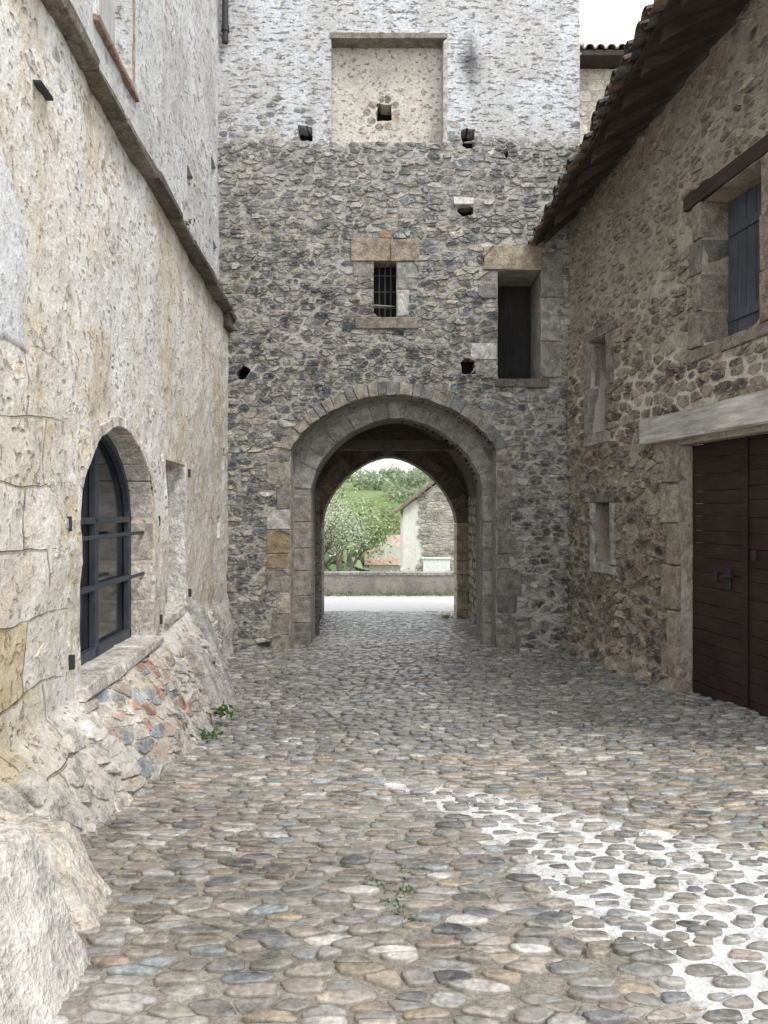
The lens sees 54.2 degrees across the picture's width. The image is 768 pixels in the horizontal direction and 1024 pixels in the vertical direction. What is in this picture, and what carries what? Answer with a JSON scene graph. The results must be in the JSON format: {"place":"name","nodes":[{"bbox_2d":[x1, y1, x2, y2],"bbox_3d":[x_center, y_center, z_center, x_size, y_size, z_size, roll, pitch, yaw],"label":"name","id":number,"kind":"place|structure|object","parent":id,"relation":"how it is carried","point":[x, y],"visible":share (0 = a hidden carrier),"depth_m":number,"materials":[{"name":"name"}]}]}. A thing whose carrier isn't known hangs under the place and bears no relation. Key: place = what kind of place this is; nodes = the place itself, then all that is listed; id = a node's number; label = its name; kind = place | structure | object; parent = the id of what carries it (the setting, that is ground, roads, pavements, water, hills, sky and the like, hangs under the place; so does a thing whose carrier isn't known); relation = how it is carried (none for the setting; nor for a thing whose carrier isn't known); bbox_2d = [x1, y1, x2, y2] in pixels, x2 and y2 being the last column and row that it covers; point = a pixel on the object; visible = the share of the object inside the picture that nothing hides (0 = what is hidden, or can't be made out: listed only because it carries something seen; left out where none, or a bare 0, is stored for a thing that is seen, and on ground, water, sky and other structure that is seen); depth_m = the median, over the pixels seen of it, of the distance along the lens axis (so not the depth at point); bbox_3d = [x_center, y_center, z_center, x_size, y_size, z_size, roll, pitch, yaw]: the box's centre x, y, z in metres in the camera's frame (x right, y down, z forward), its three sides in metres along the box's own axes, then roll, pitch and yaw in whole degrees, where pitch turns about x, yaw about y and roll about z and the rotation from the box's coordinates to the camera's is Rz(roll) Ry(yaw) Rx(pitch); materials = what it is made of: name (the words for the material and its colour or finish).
{"place":"outdoors","nodes":[
{"label":"outdoors","id":0,"kind":"place"},
{"bbox_2d":[80,531,144,594],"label":"window crossbars","id":1,"kind":"object","parent":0,"point":[99,586],"depth_m":5.64,"materials":[{"name":"black metal"}]},
{"bbox_2d":[324,481,453,611],"bbox_3d":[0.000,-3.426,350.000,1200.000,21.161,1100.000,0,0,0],"label":"ground","id":2,"kind":"structure","parent":0,"point":[390,603],"depth_m":22.11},
{"bbox_2d":[0,818,90,1023],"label":"guard stone","id":3,"kind":"object","parent":2,"relation":"on","point":[45,958],"visible":0.87,"depth_m":2.34,"materials":[{"name":"grey stone"}]},
{"bbox_2d":[324,495,363,570],"bbox_3d":[-2.654,1.586,26.523,3.622,4.429,3.115,0,0,17],"label":"blossom tree","id":4,"kind":"object","parent":2,"relation":"on","point":[338,520],"visible":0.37,"depth_m":26.63,"materials":[{"name":"green plant"}]},
{"bbox_2d":[328,478,364,524],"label":"green tree","id":5,"kind":"object","parent":2,"relation":"on","point":[343,498],"depth_m":46.92,"materials":[{"name":"green plant"}]},
{"bbox_2d":[324,480,389,562],"bbox_3d":[-1.493,1.143,28.639,3.313,5.315,3.796,0,0,30],"label":"blossom tree","id":6,"kind":"object","parent":2,"relation":"on","point":[336,509],"visible":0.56,"depth_m":28.52,"materials":[{"name":"green plant"}]},
{"bbox_2d":[324,487,397,571],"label":"green tree","id":7,"kind":"object","parent":2,"relation":"on","point":[375,541],"visible":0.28,"depth_m":43.14,"materials":[{"name":"green plant"}]},
{"bbox_2d":[333,487,409,552],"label":"green tree","id":8,"kind":"object","parent":2,"relation":"on","point":[389,516],"visible":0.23,"depth_m":51.24,"materials":[{"name":"green plant"}]},
{"bbox_2d":[324,464,432,570],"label":"distant woodland","id":9,"kind":"object","parent":2,"relation":"on","point":[374,480],"visible":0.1,"depth_m":201.64,"materials":[{"name":"green plant"}]},
{"bbox_2d":[364,535,399,571],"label":"red roof cottage","id":10,"kind":"structure","parent":2,"relation":"on","point":[382,563],"depth_m":46.00,"materials":[{"name":"paint"}]},
{"bbox_2d":[324,588,452,596],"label":"verge grass","id":11,"kind":"structure","parent":2,"relation":"on","point":[406,592],"depth_m":23.84,"materials":[{"name":"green plant"}]},
{"bbox_2d":[324,575,453,595],"bbox_3d":[0.000,2.435,24.000,28.000,0.830,0.015,0,0,0],"label":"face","id":12,"kind":"object","parent":2,"relation":"on","point":[409,584],"visible":0.11,"depth_m":24.00},
{"bbox_2d":[218,0,585,649],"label":"gate tower","id":13,"kind":"structure","parent":2,"relation":"on","point":[393,283],"depth_m":11.00,"materials":[{"name":"grey stone"}]},
{"bbox_2d":[221,0,228,44],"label":"drainpipe","id":14,"kind":"object","parent":13,"relation":"attached to","point":[225,28],"visible":1,"depth_m":10.84,"materials":[{"name":"metal"}]},
{"bbox_2d":[394,481,453,570],"bbox_3d":[2.522,2.501,37.961,3.955,8.198,6.679,0,0,0],"label":"farmhouse","id":15,"kind":"object","parent":2,"relation":"on","point":[426,523],"visible":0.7,"depth_m":34.94,"materials":[{"name":"stone"}]},
{"bbox_2d":[422,557,450,571],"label":"white gate panel","id":16,"kind":"structure","parent":2,"relation":"on","point":[436,563],"depth_m":31.00,"materials":[{"name":"paint"}]},
{"bbox_2d":[580,69,702,542],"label":"wall","id":17,"kind":"structure","parent":2,"relation":"on","point":[587,124],"depth_m":13.60,"materials":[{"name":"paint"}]},
{"bbox_2d":[580,69,613,143],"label":"wall stones","id":18,"kind":"object","parent":17,"relation":"attached to","point":[596,86],"depth_m":13.59,"materials":[{"name":"beige stone"}]},
{"bbox_2d":[580,50,631,68],"bbox_3d":[5.433,-8.068,14.390,5.130,0.102,2.429,0,0,0],"label":"eave board","id":19,"kind":"object","parent":17,"relation":"on","point":[600,59],"depth_m":13.31,"materials":[{"name":"brown wood"}]},
{"bbox_2d":[580,49,623,49],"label":"roof slope","id":20,"kind":"structure","parent":19,"relation":"on","point":[601,49],"depth_m":13.24,"materials":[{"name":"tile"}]},
{"bbox_2d":[580,43,624,49],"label":"roof tiles","id":21,"kind":"object","parent":20,"relation":"on","point":[603,46],"visible":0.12,"depth_m":13.21,"materials":[{"name":"ceramic"}]},
{"bbox_2d":[563,0,767,691],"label":"street wall","id":22,"kind":"structure","parent":2,"relation":"on","point":[747,179],"depth_m":8.40,"materials":[{"name":"stone"}]},
{"bbox_2d":[544,0,742,243],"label":"rafters","id":23,"kind":"object","parent":22,"relation":"attached to","point":[650,65],"visible":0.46,"depth_m":8.15,"materials":[{"name":"brown wood"}]},
{"bbox_2d":[536,0,748,245],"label":"roof boards","id":24,"kind":"object","parent":23,"relation":"on","point":[724,23],"visible":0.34,"depth_m":7.56,"materials":[{"name":"brown wood"}]},
{"bbox_2d":[528,0,668,245],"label":"canal roof tiles","id":25,"kind":"object","parent":24,"relation":"attached to","point":[649,20],"visible":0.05,"depth_m":7.72,"materials":[{"name":"brown ceramic"}]},
{"bbox_2d":[583,152,767,692],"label":"window and door stones","id":26,"kind":"structure","parent":22,"relation":"attached to","point":[710,220],"depth_m":7.98,"materials":[{"name":"grey stone"}]},
{"bbox_2d":[639,389,767,444],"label":"door lintel beam","id":27,"kind":"structure","parent":22,"relation":"attached to","point":[743,411],"depth_m":7.31,"materials":[{"name":"grey wood"}]},
{"bbox_2d":[683,134,767,212],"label":"window lintel beam","id":28,"kind":"structure","parent":22,"relation":"attached to","point":[718,180],"depth_m":7.09,"materials":[{"name":"brown wood"}]},
{"bbox_2d":[692,435,767,716],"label":"garage door boards","id":29,"kind":"object","parent":22,"relation":"attached to","point":[730,645],"visible":0.89,"depth_m":7.30,"materials":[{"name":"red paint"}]},
{"bbox_2d":[713,550,756,588],"bbox_3d":[3.359,0.550,7.244,0.050,0.400,0.667,0,0,-9],"label":"door lock","id":30,"kind":"object","parent":29,"relation":"attached to","point":[728,576],"depth_m":7.30,"materials":[{"name":"metal"}]},
{"bbox_2d":[728,183,761,335],"bbox_3d":[3.539,-2.395,7.129,0.052,1.412,0.874,0,0,-9],"label":"blue shutter","id":31,"kind":"object","parent":22,"relation":"attached to","point":[744,250],"visible":0.63,"depth_m":7.30,"materials":[{"name":"wood"}]},
{"bbox_2d":[703,434,767,569],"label":"door backing","id":32,"kind":"object","parent":2,"relation":"on","point":[735,489],"depth_m":7.51,"materials":[{"name":"black wood"}]},
{"bbox_2d":[50,610,767,1023],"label":"cobblestone street","id":33,"kind":"structure","parent":0,"point":[562,836],"depth_m":3.63,"materials":[{"name":"stone"}]},
{"bbox_2d":[0,808,111,930],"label":"leaning stone","id":34,"kind":"object","parent":33,"relation":"on","point":[86,890],"visible":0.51,"depth_m":3.02,"materials":[{"name":"beige stone"}]},
{"bbox_2d":[0,0,233,852],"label":"wall","id":35,"kind":"structure","parent":33,"relation":"on","point":[66,387],"depth_m":4.65,"materials":[{"name":"beige paint"}]},
{"bbox_2d":[0,147,26,352],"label":"white plaster patch","id":36,"kind":"object","parent":35,"relation":"attached to","point":[12,276],"visible":0.99,"depth_m":3.76,"materials":[{"name":"white paint"}]},
{"bbox_2d":[80,434,130,665],"bbox_3d":[-2.198,0.225,5.693,0.050,1.750,1.853,0,0,-3],"label":"window frame","id":37,"kind":"object","parent":35,"relation":"in","point":[96,648],"visible":0.45,"depth_m":5.72,"materials":[{"name":"black metal"}]},
{"bbox_2d":[80,441,123,651],"bbox_3d":[-2.228,0.200,5.686,0.113,1.900,2.000,0,0,0],"label":"window glass","id":38,"kind":"object","parent":37,"relation":"in","point":[111,597],"depth_m":6.09,"materials":[{"name":"glass"}]},
{"bbox_2d":[33,80,191,669],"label":"iron pintles","id":39,"kind":"object","parent":35,"relation":"attached to","point":[40,86],"visible":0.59,"depth_m":4.54,"materials":[{"name":"black metal"}]},
{"bbox_2d":[67,416,159,687],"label":"window jamb stones","id":40,"kind":"object","parent":35,"relation":"attached to","point":[119,431],"depth_m":6.57,"materials":[{"name":"beige stone"}]},
{"bbox_2d":[75,635,163,701],"bbox_3d":[-2.107,1.139,5.703,0.511,0.111,2.048,0,0,0],"label":"window sill","id":41,"kind":"structure","parent":35,"relation":"attached to","point":[97,676],"depth_m":5.42,"materials":[{"name":"grey stone"}]},
{"bbox_2d":[11,46,228,661],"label":"exposed wall stones","id":42,"kind":"object","parent":35,"relation":"attached to","point":[17,369],"visible":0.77,"depth_m":4.76,"materials":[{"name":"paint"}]},
{"bbox_2d":[40,0,236,331],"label":"string course ledge","id":43,"kind":"object","parent":35,"relation":"on","point":[64,15],"visible":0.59,"depth_m":5.65,"materials":[{"name":"stone"}]},
{"bbox_2d":[184,218,198,228],"bbox_3d":[-2.006,-2.928,7.608,0.241,0.096,0.212,0,0,-18],"label":"weed plant","id":44,"kind":"object","parent":43,"relation":"on","point":[190,222],"visible":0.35,"depth_m":7.58,"materials":[{"name":"green plant"}]},
{"bbox_2d":[164,463,188,623],"bbox_3d":[-2.167,0.275,7.577,0.254,1.595,1.063,0,0,-3],"label":"blocked window surround","id":45,"kind":"object","parent":35,"relation":"attached to","point":[177,564],"visible":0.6,"depth_m":7.99,"materials":[{"name":"stone"}]},
{"bbox_2d":[0,609,237,849],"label":"exposed base stones","id":46,"kind":"object","parent":33,"relation":"on","point":[30,786],"visible":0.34,"depth_m":4.37,"materials":[{"name":"stone"}]},
{"bbox_2d":[79,654,192,777],"bbox_3d":[-1.747,1.452,5.538,0.523,0.514,1.850,0,0,0],"label":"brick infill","id":47,"kind":"object","parent":33,"relation":"on","point":[156,695],"visible":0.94,"depth_m":5.28,"materials":[{"name":"stone"}]},
{"bbox_2d":[181,643,233,718],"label":"leaning slab","id":48,"kind":"structure","parent":33,"relation":"on","point":[204,672],"depth_m":7.00,"materials":[{"name":"stone"}]},
{"bbox_2d":[196,725,222,739],"bbox_3d":[-1.425,1.792,6.099,0.215,0.096,0.248,0,0,0],"label":"weed plant","id":49,"kind":"object","parent":33,"relation":"on","point":[209,735],"visible":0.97,"depth_m":6.09,"materials":[{"name":"green plant"}]},
{"bbox_2d":[187,603,237,704],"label":"leaning slab","id":50,"kind":"structure","parent":33,"relation":"on","point":[199,616],"depth_m":7.87,"materials":[{"name":"stone"}]},
{"bbox_2d":[206,701,238,719],"bbox_3d":[-1.410,1.739,6.573,0.319,0.125,0.259,0,0,-34],"label":"weed plant","id":51,"kind":"object","parent":33,"relation":"on","point":[220,710],"visible":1,"depth_m":6.58,"materials":[{"name":"green plant"}]},
{"bbox_2d":[370,862,421,921],"bbox_3d":[0.035,1.605,3.148,0.224,0.116,0.594,0,0,0],"label":"moss tuft","id":52,"kind":"object","parent":33,"relation":"on","point":[397,893],"visible":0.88,"depth_m":3.12,"materials":[{"name":"green plant"}]},
{"bbox_2d":[438,614,452,618],"bbox_3d":[1.129,1.948,13.994,0.261,0.109,0.215,0,0,27],"label":"weed plant","id":53,"kind":"object","parent":33,"relation":"on","point":[445,616],"visible":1,"depth_m":13.98,"materials":[{"name":"green plant"}]},
{"bbox_2d":[560,0,767,684],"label":"rubble masonry","id":54,"kind":"object","parent":33,"relation":"on","point":[749,83],"visible":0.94,"depth_m":8.80,"materials":[{"name":"stone"}]},
{"bbox_2d":[349,0,653,479],"label":"sky","id":55,"kind":"structure","parent":0,"point":[606,22],"materials":[{"name":"white"}]},
{"label":"house","id":56,"kind":"object","parent":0,"visible":0},
{"bbox_2d":[70,0,219,282],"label":"wall","id":57,"kind":"structure","parent":56,"relation":"attached to","point":[164,67],"depth_m":8.16,"materials":[{"name":"grey paint"}]},
{"bbox_2d":[99,0,114,45],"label":"wall opening back","id":58,"kind":"object","parent":57,"relation":"attached to","point":[107,11],"depth_m":6.29,"materials":[{"name":"white paint"}]},
{"bbox_2d":[93,0,134,87],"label":"window surround","id":59,"kind":"object","parent":57,"relation":"attached to","point":[95,6],"visible":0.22,"depth_m":6.45,"materials":[{"name":"paint"}]},
{"bbox_2d":[93,14,138,101],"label":"terracotta sill","id":60,"kind":"structure","parent":57,"relation":"attached to","point":[105,35],"depth_m":5.83,"materials":[{"name":"stone"}]},
{"bbox_2d":[106,0,218,253],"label":"exposed upper stones","id":61,"kind":"object","parent":57,"relation":"attached to","point":[195,139],"visible":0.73,"depth_m":9.25,"materials":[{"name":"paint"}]},
{"label":"parapet wall","id":62,"kind":"object","parent":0,"visible":0},
{"bbox_2d":[324,571,453,574],"bbox_3d":[0.172,1.975,24.205,28.342,0.105,0.504,0,0,0],"label":"coping","id":63,"kind":"object","parent":62,"relation":"on","point":[388,573],"visible":0.2,"depth_m":23.96,"materials":[{"name":"stone"}]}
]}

